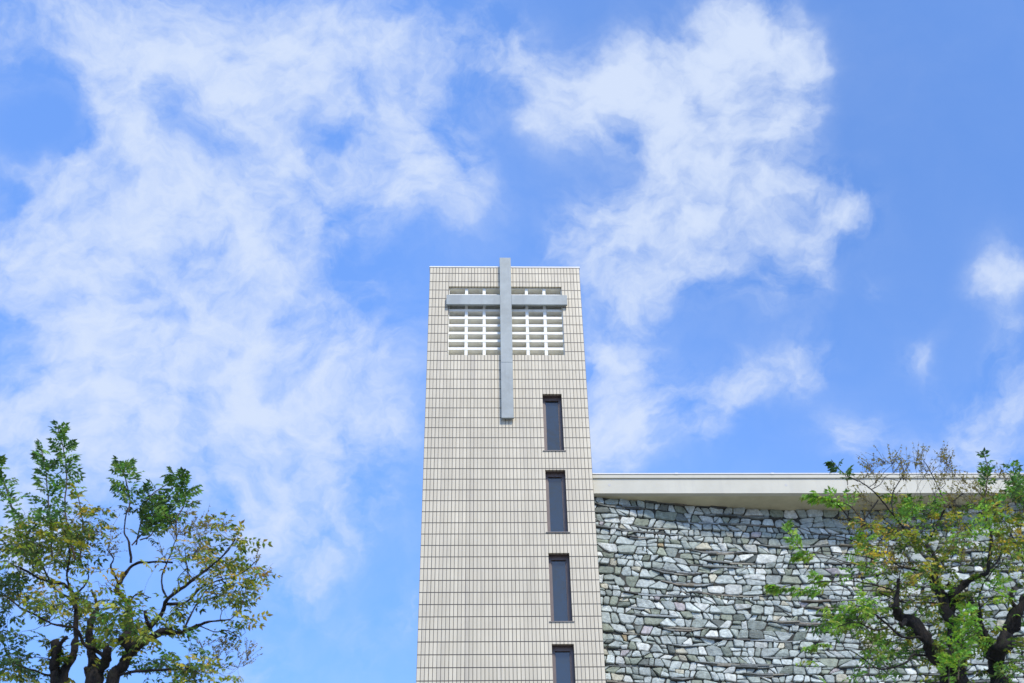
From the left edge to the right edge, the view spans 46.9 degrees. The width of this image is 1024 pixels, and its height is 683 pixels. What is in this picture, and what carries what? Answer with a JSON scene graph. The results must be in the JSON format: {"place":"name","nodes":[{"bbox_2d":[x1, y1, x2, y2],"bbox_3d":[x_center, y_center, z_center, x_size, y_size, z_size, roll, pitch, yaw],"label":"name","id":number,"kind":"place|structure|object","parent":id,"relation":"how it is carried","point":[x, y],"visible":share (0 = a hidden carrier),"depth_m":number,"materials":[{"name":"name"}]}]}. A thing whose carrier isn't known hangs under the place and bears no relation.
{"place":"outdoors","nodes":[
{"label":"outdoors","id":0,"kind":"place"},
{"bbox_2d":[0,0,1023,682],"label":"sky","id":1,"kind":"structure","parent":0,"point":[793,230],"materials":[{"name":"blue"}]},
{"label":"ground","id":2,"kind":"structure","parent":0,"visible":0},
{"bbox_2d":[0,419,281,682],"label":"broadleaf tree","id":3,"kind":"object","parent":2,"relation":"on","point":[131,640],"visible":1,"depth_m":10.60,"materials":[{"name":"green plant"}]},
{"bbox_2d":[416,266,605,682],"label":"bell tower","id":4,"kind":"structure","parent":2,"relation":"on","point":[509,587],"depth_m":21.99,"materials":[{"name":"tile"}]},
{"bbox_2d":[446,258,566,418],"bbox_3d":[-0.095,-0.133,24.147,2.522,4.090,0.094,0,-37,-2],"label":"cross","id":5,"kind":"object","parent":4,"relation":"attached to","point":[505,300],"visible":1,"depth_m":24.58,"materials":[{"name":"grey paint"}]},
{"bbox_2d":[542,398,565,450],"bbox_3d":[0.798,1.638,23.060,0.441,1.321,0.270,0,-37,-2],"label":"window","id":6,"kind":"structure","parent":4,"relation":"in","point":[552,410],"depth_m":23.12,"materials":[{"name":"blue glass"}]},
{"bbox_2d":[545,473,569,532],"bbox_3d":[0.825,3.030,22.024,0.441,1.321,0.270,0,-37,-2],"label":"window","id":7,"kind":"structure","parent":4,"relation":"in","point":[555,482],"depth_m":22.07,"materials":[{"name":"blue glass"}]},
{"bbox_2d":[548,556,574,621],"bbox_3d":[0.852,4.416,20.993,0.441,1.321,0.270,0,-37,-2],"label":"window","id":8,"kind":"structure","parent":4,"relation":"in","point":[559,575],"depth_m":21.04,"materials":[{"name":"blue glass"}]},
{"bbox_2d":[552,647,574,682],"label":"window","id":9,"kind":"structure","parent":4,"relation":"in","point":[562,657],"depth_m":20.20,"materials":[{"name":"blue glass"}]},
{"bbox_2d":[592,473,1023,682],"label":"church hall","id":10,"kind":"structure","parent":2,"relation":"on","point":[691,565],"depth_m":21.96,"materials":[{"name":"grey stone"}]},
{"bbox_2d":[764,441,1023,682],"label":"broadleaf tree","id":11,"kind":"object","parent":2,"relation":"on","point":[950,663],"visible":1,"depth_m":10.69,"materials":[{"name":"green plant"}]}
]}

